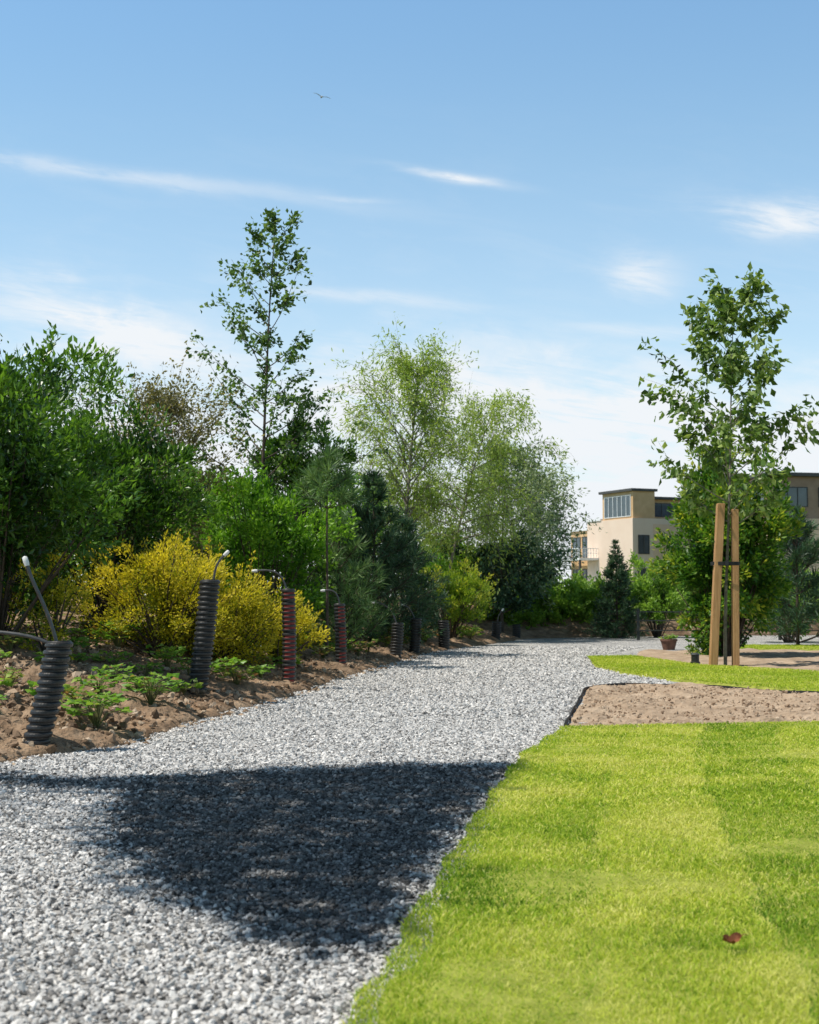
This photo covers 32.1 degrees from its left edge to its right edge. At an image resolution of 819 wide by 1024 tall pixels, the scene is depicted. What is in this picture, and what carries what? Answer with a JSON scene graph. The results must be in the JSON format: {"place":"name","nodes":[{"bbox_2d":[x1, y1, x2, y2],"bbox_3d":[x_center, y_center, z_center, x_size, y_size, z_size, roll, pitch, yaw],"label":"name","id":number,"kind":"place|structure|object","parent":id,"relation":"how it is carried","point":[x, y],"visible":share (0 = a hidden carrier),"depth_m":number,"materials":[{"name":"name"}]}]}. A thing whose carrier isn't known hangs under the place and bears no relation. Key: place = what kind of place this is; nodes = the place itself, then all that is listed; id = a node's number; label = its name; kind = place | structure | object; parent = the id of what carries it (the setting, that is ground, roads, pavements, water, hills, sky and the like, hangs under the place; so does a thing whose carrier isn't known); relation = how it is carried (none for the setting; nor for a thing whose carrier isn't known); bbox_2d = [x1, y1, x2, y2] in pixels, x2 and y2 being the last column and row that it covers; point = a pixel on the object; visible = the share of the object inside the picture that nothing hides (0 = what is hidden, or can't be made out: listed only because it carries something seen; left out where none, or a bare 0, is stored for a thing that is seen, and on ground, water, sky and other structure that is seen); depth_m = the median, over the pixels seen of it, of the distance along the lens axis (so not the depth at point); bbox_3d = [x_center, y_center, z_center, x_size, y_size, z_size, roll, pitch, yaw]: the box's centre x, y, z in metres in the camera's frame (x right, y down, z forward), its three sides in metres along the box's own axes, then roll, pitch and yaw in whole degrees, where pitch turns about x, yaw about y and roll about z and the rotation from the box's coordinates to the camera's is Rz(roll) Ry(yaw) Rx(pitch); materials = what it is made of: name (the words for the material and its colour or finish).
{"place":"outdoors","nodes":[
{"label":"outdoors","id":0,"kind":"place"},
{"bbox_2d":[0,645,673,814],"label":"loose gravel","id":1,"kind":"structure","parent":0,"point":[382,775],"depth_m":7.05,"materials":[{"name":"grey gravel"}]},
{"bbox_2d":[0,596,818,762],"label":"soil bank","id":2,"kind":"structure","parent":0,"point":[75,736],"depth_m":10.51,"materials":[{"name":"brown soil"}]},
{"bbox_2d":[0,672,17,686],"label":"groundcover plant","id":3,"kind":"object","parent":2,"relation":"on","point":[6,681],"visible":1,"depth_m":7.91,"materials":[{"name":"green plant"}]},
{"bbox_2d":[0,666,25,687],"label":"groundcover plant","id":4,"kind":"object","parent":2,"relation":"on","point":[13,675],"visible":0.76,"depth_m":8.36,"materials":[{"name":"green plant"}]},
{"bbox_2d":[0,635,26,650],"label":"groundcover plant","id":5,"kind":"object","parent":2,"relation":"on","point":[5,642],"visible":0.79,"depth_m":9.99,"materials":[{"name":"green plant"}]},
{"bbox_2d":[0,556,73,744],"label":"corrugated pipe","id":6,"kind":"object","parent":2,"relation":"on","point":[48,696],"visible":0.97,"depth_m":6.89,"materials":[{"name":"black plastic"}]},
{"bbox_2d":[2,548,95,659],"bbox_3d":[-2.564,0.671,10.348,0.746,0.833,0.899,2,-4,-28],"label":"golden bush","id":7,"kind":"object","parent":2,"relation":"on","point":[62,594],"visible":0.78,"depth_m":10.31,"materials":[{"name":"green plant"}]},
{"bbox_2d":[1,348,99,611],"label":"broadleaf shrub","id":8,"kind":"object","parent":2,"relation":"on","point":[44,434],"visible":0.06,"depth_m":12.28,"materials":[{"name":"green plant"}]},
{"bbox_2d":[25,676,83,695],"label":"groundcover plant","id":9,"kind":"object","parent":2,"relation":"on","point":[32,691],"visible":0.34,"depth_m":8.16,"materials":[{"name":"green plant"}]},
{"bbox_2d":[0,333,120,622],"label":"twiggy tree","id":10,"kind":"object","parent":2,"relation":"on","point":[87,401],"visible":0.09,"depth_m":13.93,"materials":[{"name":"green plant"}]},
{"bbox_2d":[47,636,89,648],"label":"groundcover plant","id":11,"kind":"object","parent":2,"relation":"on","point":[77,643],"visible":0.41,"depth_m":10.78,"materials":[{"name":"green plant"}]},
{"bbox_2d":[0,320,147,645],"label":"broadleaf shrub","id":12,"kind":"object","parent":2,"relation":"on","point":[21,492],"visible":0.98,"depth_m":10.17,"materials":[{"name":"green plant"}]},
{"bbox_2d":[59,687,98,710],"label":"groundcover plant","id":13,"kind":"object","parent":2,"relation":"on","point":[72,696],"visible":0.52,"depth_m":7.88,"materials":[{"name":"green plant"}]},
{"bbox_2d":[65,628,93,637],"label":"groundcover plant","id":14,"kind":"object","parent":2,"relation":"on","point":[79,630],"visible":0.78,"depth_m":11.83,"materials":[{"name":"green plant"}]},
{"bbox_2d":[70,653,92,661],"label":"groundcover plant","id":15,"kind":"object","parent":2,"relation":"on","point":[84,657],"visible":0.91,"depth_m":10.19,"materials":[{"name":"green plant"}]},
{"bbox_2d":[67,612,101,632],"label":"groundcover plant","id":16,"kind":"object","parent":2,"relation":"on","point":[80,624],"visible":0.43,"depth_m":12.74,"materials":[{"name":"green plant"}]},
{"bbox_2d":[60,691,132,726],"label":"groundcover plant","id":17,"kind":"object","parent":2,"relation":"on","point":[99,708],"visible":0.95,"depth_m":7.53,"materials":[{"name":"green plant"}]},
{"bbox_2d":[74,673,122,694],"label":"groundcover plant","id":18,"kind":"object","parent":2,"relation":"on","point":[84,682],"visible":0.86,"depth_m":8.73,"materials":[{"name":"green plant"}]},
{"bbox_2d":[91,663,134,681],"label":"groundcover plant","id":19,"kind":"object","parent":2,"relation":"on","point":[113,676],"visible":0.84,"depth_m":9.47,"materials":[{"name":"green plant"}]},
{"bbox_2d":[92,650,133,664],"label":"groundcover plant","id":20,"kind":"object","parent":2,"relation":"on","point":[97,657],"visible":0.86,"depth_m":10.46,"materials":[{"name":"green plant"}]},
{"bbox_2d":[91,620,144,646],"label":"groundcover plant","id":21,"kind":"object","parent":2,"relation":"on","point":[114,636],"visible":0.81,"depth_m":11.62,"materials":[{"name":"green plant"}]},
{"bbox_2d":[21,346,221,628],"bbox_3d":[-2.689,-0.167,12.956,1.927,2.641,1.924,-3,-5,44],"label":"broadleaf shrub","id":22,"kind":"object","parent":2,"relation":"on","point":[158,503],"visible":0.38,"depth_m":12.71,"materials":[{"name":"green plant"}]},
{"bbox_2d":[120,677,161,688],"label":"groundcover plant","id":23,"kind":"object","parent":2,"relation":"on","point":[126,684],"visible":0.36,"depth_m":9.21,"materials":[{"name":"green plant"}]},
{"bbox_2d":[128,661,164,676],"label":"groundcover plant","id":24,"kind":"object","parent":2,"relation":"on","point":[149,667],"visible":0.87,"depth_m":10.20,"materials":[{"name":"green plant"}]},
{"bbox_2d":[120,672,182,704],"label":"groundcover plant","id":25,"kind":"object","parent":2,"relation":"on","point":[149,693],"visible":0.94,"depth_m":8.78,"materials":[{"name":"green plant"}]},
{"bbox_2d":[65,529,242,658],"bbox_3d":[-2.092,0.682,11.902,1.449,1.125,1.362,0,-4,0],"label":"golden bush","id":26,"kind":"object","parent":2,"relation":"on","point":[172,595],"visible":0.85,"depth_m":11.67,"materials":[{"name":"yellow plant"}]},
{"bbox_2d":[144,643,186,666],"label":"groundcover plant","id":27,"kind":"object","parent":2,"relation":"on","point":[169,654],"visible":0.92,"depth_m":10.92,"materials":[{"name":"green plant"}]},
{"bbox_2d":[61,340,273,610],"bbox_3d":[-2.423,-0.283,14.641,2.162,3.044,2.521,3,-5,-43],"label":"twiggy tree","id":28,"kind":"object","parent":2,"relation":"on","point":[162,397],"visible":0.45,"depth_m":14.49,"materials":[{"name":"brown plant"}]},
{"bbox_2d":[170,657,192,674],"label":"groundcover plant","id":29,"kind":"object","parent":2,"relation":"on","point":[187,668],"visible":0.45,"depth_m":10.62,"materials":[{"name":"green plant"}]},
{"bbox_2d":[170,678,202,694],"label":"groundcover plant","id":30,"kind":"object","parent":2,"relation":"on","point":[183,689],"visible":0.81,"depth_m":9.68,"materials":[{"name":"green plant"}]},
{"bbox_2d":[187,550,228,693],"bbox_3d":[-1.432,0.791,10.084,0.299,1.043,0.150,1,-4,-12],"label":"corrugated pipe","id":31,"kind":"object","parent":2,"relation":"on","point":[204,633],"visible":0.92,"depth_m":10.02,"materials":[{"name":"black plastic"}]},
{"bbox_2d":[148,473,273,610],"bbox_3d":[-2.411,0.431,16.723,1.727,1.868,2.013,0,-4,0],"label":"broadleaf shrub","id":32,"kind":"object","parent":2,"relation":"on","point":[225,515],"visible":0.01,"depth_m":16.45,"materials":[{"name":"green plant"}]},
{"bbox_2d":[142,536,282,666],"bbox_3d":[-1.570,0.822,12.513,1.293,1.222,1.423,-3,-4,38],"label":"golden bush","id":33,"kind":"object","parent":2,"relation":"on","point":[249,608],"visible":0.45,"depth_m":12.18,"materials":[{"name":"yellow plant"}]},
{"bbox_2d":[0,632,438,765],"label":"soil clods","id":34,"kind":"object","parent":2,"relation":"on","point":[111,736],"visible":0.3,"depth_m":9.35,"materials":[{"name":"brown soil"}]},
{"bbox_2d":[209,657,254,676],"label":"groundcover plant","id":35,"kind":"object","parent":2,"relation":"on","point":[218,664],"visible":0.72,"depth_m":11.07,"materials":[{"name":"green plant"}]},
{"bbox_2d":[218,665,258,684],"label":"groundcover plant","id":36,"kind":"object","parent":2,"relation":"on","point":[235,675],"visible":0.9,"depth_m":10.61,"materials":[{"name":"green plant"}]},
{"bbox_2d":[246,653,273,665],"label":"groundcover plant","id":37,"kind":"object","parent":2,"relation":"on","point":[260,659],"visible":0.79,"depth_m":12.22,"materials":[{"name":"green plant"}]},
{"bbox_2d":[246,664,275,677],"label":"groundcover plant","id":38,"kind":"object","parent":2,"relation":"on","point":[261,670],"visible":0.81,"depth_m":11.52,"materials":[{"name":"green plant"}]},
{"bbox_2d":[185,461,361,627],"bbox_3d":[-1.554,0.447,15.709,2.026,2.039,1.999,0,-4,0],"label":"broadleaf shrub","id":39,"kind":"object","parent":2,"relation":"on","point":[264,528],"visible":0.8,"depth_m":15.58,"materials":[{"name":"green plant"}]},
{"bbox_2d":[242,578,330,665],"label":"golden bush","id":40,"kind":"object","parent":2,"relation":"on","point":[302,618],"visible":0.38,"depth_m":13.19,"materials":[{"name":"yellow plant"}]},
{"bbox_2d":[269,654,304,665],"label":"groundcover plant","id":41,"kind":"object","parent":2,"relation":"on","point":[298,660],"visible":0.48,"depth_m":12.94,"materials":[{"name":"green plant"}]},
{"bbox_2d":[248,390,360,626],"bbox_3d":[-1.382,-0.028,18.789,1.493,3.229,1.395,0,-4,0],"label":"holly tree","id":42,"kind":"object","parent":2,"relation":"on","point":[273,444],"visible":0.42,"depth_m":18.65,"materials":[{"name":"green plant"}]},
{"bbox_2d":[186,206,423,584],"bbox_3d":[-1.498,-1.206,18.181,2.421,5.387,2.426,3,-4,-36],"label":"poplar tree","id":43,"kind":"object","parent":2,"relation":"on","point":[259,239],"visible":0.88,"depth_m":18.15,"materials":[{"name":"green plant"}]},
{"bbox_2d":[307,644,334,658],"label":"groundcover plant","id":44,"kind":"object","parent":2,"relation":"on","point":[322,653],"visible":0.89,"depth_m":14.82,"materials":[{"name":"green plant"}]},
{"bbox_2d":[289,438,364,655],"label":"pine tree","id":45,"kind":"object","parent":2,"relation":"on","point":[317,477],"visible":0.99,"depth_m":15.20,"materials":[{"name":"green plant"}]},
{"bbox_2d":[279,467,386,619],"bbox_3d":[-1.109,0.506,20.494,1.623,2.396,1.920,0,-4,0],"label":"broadleaf shrub","id":46,"kind":"object","parent":2,"relation":"on","point":[341,507],"visible":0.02,"depth_m":20.30,"materials":[{"name":"green plant"}]},
{"bbox_2d":[284,508,406,647],"bbox_3d":[-0.858,0.803,16.569,1.392,1.768,1.621,3,-5,-39],"label":"pine tree","id":47,"kind":"object","parent":2,"relation":"on","point":[343,588],"visible":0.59,"depth_m":16.43,"materials":[{"name":"green plant"}]},
{"bbox_2d":[346,643,371,656],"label":"groundcover plant","id":48,"kind":"object","parent":2,"relation":"on","point":[357,651],"visible":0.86,"depth_m":16.02,"materials":[{"name":"green plant"}]},
{"bbox_2d":[310,468,449,645],"bbox_3d":[-0.453,0.635,19.345,2.053,2.552,1.975,0,-4,0],"label":"pine tree","id":49,"kind":"object","parent":2,"relation":"on","point":[371,524],"visible":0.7,"depth_m":19.26,"materials":[{"name":"green plant"}]},
{"bbox_2d":[346,515,453,632],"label":"pine tree","id":50,"kind":"object","parent":2,"relation":"on","point":[408,526],"visible":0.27,"depth_m":21.46,"materials":[{"name":"green plant"}]},
{"bbox_2d":[317,311,489,616],"bbox_3d":[-0.102,-0.723,24.715,2.920,5.307,3.376,0,-4,0],"label":"willow tree","id":51,"kind":"object","parent":2,"relation":"on","point":[406,368],"visible":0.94,"depth_m":24.48,"materials":[{"name":"green plant"}]},
{"bbox_2d":[404,537,493,606],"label":"broadleaf shrub","id":52,"kind":"object","parent":2,"relation":"on","point":[444,566],"visible":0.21,"depth_m":26.97,"materials":[{"name":"green plant"}]},
{"bbox_2d":[404,558,498,638],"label":"rounded shrub","id":53,"kind":"object","parent":2,"relation":"on","point":[462,593],"visible":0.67,"depth_m":22.73,"materials":[{"name":"green plant"}]},
{"bbox_2d":[386,366,585,619],"bbox_3d":[0.958,-0.261,26.027,3.571,4.677,3.450,2,-4,-32],"label":"willow tree","id":54,"kind":"object","parent":2,"relation":"on","point":[483,429],"visible":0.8,"depth_m":25.88,"materials":[{"name":"green plant"}]},
{"bbox_2d":[412,428,589,627],"bbox_3d":[1.965,0.306,28.182,3.474,3.937,3.619,3,-5,-44],"label":"birch tree","id":55,"kind":"object","parent":2,"relation":"on","point":[534,464],"visible":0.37,"depth_m":27.89,"materials":[{"name":"green plant"}]},
{"bbox_2d":[433,523,572,631],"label":"broadleaf tree","id":56,"kind":"object","parent":2,"relation":"on","point":[501,599],"visible":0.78,"depth_m":26.62,"materials":[{"name":"green plant"}]},
{"bbox_2d":[471,600,546,629],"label":"hedge shrub","id":57,"kind":"object","parent":2,"relation":"on","point":[517,618],"visible":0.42,"depth_m":27.67,"materials":[{"name":"green plant"}]},
{"bbox_2d":[471,465,605,591],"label":"birch tree","id":58,"kind":"object","parent":2,"relation":"on","point":[565,531],"visible":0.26,"depth_m":29.58,"materials":[{"name":"green plant"}]},
{"bbox_2d":[512,583,569,625],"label":"hedge shrub","id":59,"kind":"object","parent":2,"relation":"on","point":[538,605],"visible":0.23,"depth_m":28.47,"materials":[{"name":"green plant"}]},
{"bbox_2d":[541,578,596,625],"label":"hedge shrub","id":60,"kind":"object","parent":2,"relation":"on","point":[568,604],"visible":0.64,"depth_m":28.43,"materials":[{"name":"green plant"}]},
{"bbox_2d":[552,569,593,593],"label":"hedge shrub","id":61,"kind":"object","parent":2,"relation":"on","point":[580,578],"visible":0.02,"depth_m":30.72,"materials":[{"name":"green plant"}]},
{"bbox_2d":[579,538,649,638],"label":"spruce tree","id":62,"kind":"object","parent":2,"relation":"on","point":[604,625],"visible":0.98,"depth_m":27.45,"materials":[{"name":"green plant"}]},
{"bbox_2d":[593,567,680,609],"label":"hedge shrub","id":63,"kind":"object","parent":2,"relation":"on","point":[635,579],"visible":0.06,"depth_m":29.27,"materials":[{"name":"green plant"}]},
{"bbox_2d":[628,559,697,619],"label":"hedge shrub","id":64,"kind":"object","parent":2,"relation":"on","point":[684,589],"visible":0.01,"depth_m":30.04,"materials":[{"name":"green plant"}]},
{"bbox_2d":[0,635,818,1023],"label":"gravel path","id":65,"kind":"structure","parent":0,"point":[644,643],"depth_m":3.44,"materials":[{"name":"grey gravel"}]},
{"bbox_2d":[252,569,296,681],"bbox_3d":[-1.122,0.971,11.771,0.376,0.993,0.139,0,-4,0],"label":"corrugated pipe","id":66,"kind":"object","parent":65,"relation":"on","point":[288,617],"visible":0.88,"depth_m":11.73,"materials":[{"name":"black plastic"}]},
{"bbox_2d":[320,589,346,664],"bbox_3d":[-0.773,1.202,14.462,0.273,0.832,0.139,0,-4,0],"label":"corrugated pipe","id":67,"kind":"object","parent":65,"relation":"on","point":[340,633],"visible":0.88,"depth_m":14.42,"materials":[{"name":"black plastic"}]},
{"bbox_2d":[372,602,403,657],"bbox_3d":[-0.273,1.471,17.543,0.413,0.734,0.156,0,-4,0],"label":"corrugated pipe","id":68,"kind":"object","parent":65,"relation":"on","point":[397,635],"visible":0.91,"depth_m":17.48,"materials":[{"name":"black plastic"}]},
{"bbox_2d":[402,604,421,653],"bbox_3d":[0.022,1.564,18.840,0.281,0.701,0.148,0,-4,0],"label":"corrugated pipe","id":69,"kind":"object","parent":65,"relation":"on","point":[415,636],"visible":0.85,"depth_m":18.78,"materials":[{"name":"black plastic"}]},
{"bbox_2d":[437,620,449,649],"bbox_3d":[0.500,1.822,20.828,0.181,0.472,0.170,0,-4,0],"label":"corrugated pipe","id":70,"kind":"object","parent":65,"relation":"on","point":[443,641],"visible":0.79,"depth_m":20.76,"materials":[{"name":"black plastic"}]},
{"bbox_2d":[491,608,503,639],"bbox_3d":[1.529,1.980,24.825,0.242,0.595,0.170,0,-4,0],"label":"corrugated pipe","id":71,"kind":"object","parent":65,"relation":"on","point":[496,630],"visible":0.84,"depth_m":24.75,"materials":[{"name":"black plastic"}]},
{"bbox_2d":[512,624,520,637],"bbox_3d":[2.001,2.249,26.612,0.170,0.292,0.160,0,-4,0],"label":"corrugated pipe","id":72,"kind":"object","parent":65,"relation":"on","point":[516,629],"visible":0.83,"depth_m":26.55,"materials":[{"name":"black plastic"}]},
{"bbox_2d":[569,570,638,623],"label":"hedge shrub","id":73,"kind":"object","parent":65,"relation":"on","point":[591,594],"visible":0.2,"depth_m":28.95,"materials":[{"name":"green plant"}]},
{"bbox_2d":[626,549,693,637],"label":"hedge shrub","id":74,"kind":"object","parent":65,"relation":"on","point":[657,598],"visible":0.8,"depth_m":27.70,"materials":[{"name":"green plant"}]},
{"bbox_2d":[658,634,678,649],"bbox_3d":[3.846,1.927,21.113,0.294,0.240,0.281,0,-4,0],"label":"planter","id":75,"kind":"object","parent":65,"relation":"on","point":[667,643],"visible":1,"depth_m":21.04,"materials":[{"name":"ceramic"}]},
{"bbox_2d":[564,683,818,725],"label":"lawn edging","id":76,"kind":"object","parent":65,"relation":"on","point":[587,688],"visible":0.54,"depth_m":11.28,"materials":[{"name":"metal"}]},
{"bbox_2d":[568,682,818,727],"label":"bare soil patch","id":77,"kind":"object","parent":65,"relation":"on","point":[698,709],"visible":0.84,"depth_m":9.71,"materials":[{"name":"brown soil"}]},
{"bbox_2d":[572,684,818,725],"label":"soil crumbs","id":78,"kind":"object","parent":77,"relation":"on","point":[694,713],"visible":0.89,"depth_m":9.75,"materials":[{"name":"brown soil"}]},
{"bbox_2d":[636,608,817,639],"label":"fence","id":79,"kind":"object","parent":65,"relation":"on","point":[638,620],"visible":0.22,"depth_m":26.09,"materials":[{"name":"metal"}]},
{"bbox_2d":[751,504,818,644],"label":"pine tree","id":80,"kind":"object","parent":65,"relation":"on","point":[795,616],"visible":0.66,"depth_m":22.39,"materials":[{"name":"green plant"}]},
{"bbox_2d":[752,573,818,642],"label":"hedge shrub","id":81,"kind":"object","parent":65,"relation":"on","point":[785,640],"visible":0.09,"depth_m":24.69,"materials":[{"name":"green plant"}]},
{"bbox_2d":[0,0,818,595],"label":"sky","id":82,"kind":"structure","parent":0,"point":[546,184],"materials":[{"name":"blue"}]},
{"bbox_2d":[339,720,818,1023],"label":"lawn","id":83,"kind":"structure","parent":0,"point":[518,999],"depth_m":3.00,"materials":[{"name":"green plant"}]},
{"bbox_2d":[723,932,746,943],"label":"fallen leaf","id":84,"kind":"object","parent":83,"relation":"on","point":[734,938],"visible":1,"depth_m":2.93,"materials":[{"name":"brown plant"}]},
{"bbox_2d":[591,655,818,690],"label":"lawn strip","id":85,"kind":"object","parent":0,"point":[713,683],"visible":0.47,"depth_m":12.94,"materials":[{"name":"green plant"}]},
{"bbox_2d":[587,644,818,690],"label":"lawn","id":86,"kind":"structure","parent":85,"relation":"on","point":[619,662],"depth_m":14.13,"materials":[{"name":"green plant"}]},
{"bbox_2d":[709,503,724,664],"bbox_3d":[3.360,0.829,15.553,0.235,1.850,0.106,1,-4,-23],"label":"tree stake","id":87,"kind":"object","parent":85,"relation":"on","point":[716,586],"visible":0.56,"depth_m":15.52,"materials":[{"name":"brown wood"}]},
{"bbox_2d":[637,648,818,670],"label":"planting bed soil","id":88,"kind":"structure","parent":0,"point":[790,658],"depth_m":17.79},
{"bbox_2d":[645,441,808,656],"bbox_3d":[4.160,0.463,18.594,1.953,2.954,2.082,1,-4,-19],"label":"laurel shrub","id":89,"kind":"object","parent":88,"relation":"on","point":[761,591],"visible":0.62,"depth_m":18.35,"materials":[{"name":"green plant"}]},
{"bbox_2d":[638,261,818,664],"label":"young street tree","id":90,"kind":"object","parent":88,"relation":"on","point":[732,359],"visible":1,"depth_m":15.73,"materials":[{"name":"green plant"}]},
{"bbox_2d":[731,509,739,665],"bbox_3d":[3.570,0.861,15.586,0.094,1.790,0.094,0,-4,0],"label":"tree stake","id":91,"kind":"object","parent":88,"relation":"on","point":[735,588],"visible":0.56,"depth_m":15.56,"materials":[{"name":"brown wood"}]},
{"label":"ground","id":92,"kind":"structure","parent":0,"visible":0},
{"bbox_2d":[7,438,807,610],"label":"distant trees","id":93,"kind":"object","parent":92,"relation":"on","point":[233,522],"depth_m":31.33,"materials":[{"name":"green plant"}]},
{"bbox_2d":[550,488,704,584],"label":"apartment building","id":94,"kind":"structure","parent":92,"relation":"on","point":[632,519],"depth_m":142.37,"materials":[{"name":"paint"}]},
{"bbox_2d":[572,537,580,557],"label":"window","id":95,"kind":"structure","parent":94,"relation":"in","point":[577,539],"depth_m":150.43,"materials":[{"name":"grey glass"}]},
{"bbox_2d":[604,495,630,518],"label":"window","id":96,"kind":"structure","parent":94,"relation":"in","point":[616,506],"depth_m":143.00,"materials":[{"name":"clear glass"}]},
{"bbox_2d":[638,535,649,553],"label":"window","id":97,"kind":"structure","parent":94,"relation":"in","point":[643,540],"depth_m":140.54,"materials":[{"name":"grey glass"}]},
{"bbox_2d":[655,503,674,516],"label":"window","id":98,"kind":"structure","parent":94,"relation":"in","point":[661,509],"depth_m":143.11,"materials":[{"name":"grey glass"}]},
{"bbox_2d":[743,472,818,571],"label":"apartment building","id":99,"kind":"structure","parent":92,"relation":"on","point":[804,490],"depth_m":121.24,"materials":[{"name":"beige paint"}]},
{"bbox_2d":[777,487,807,506],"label":"window","id":100,"kind":"structure","parent":99,"relation":"in","point":[799,495],"depth_m":121.14,"materials":[{"name":"grey glass"}]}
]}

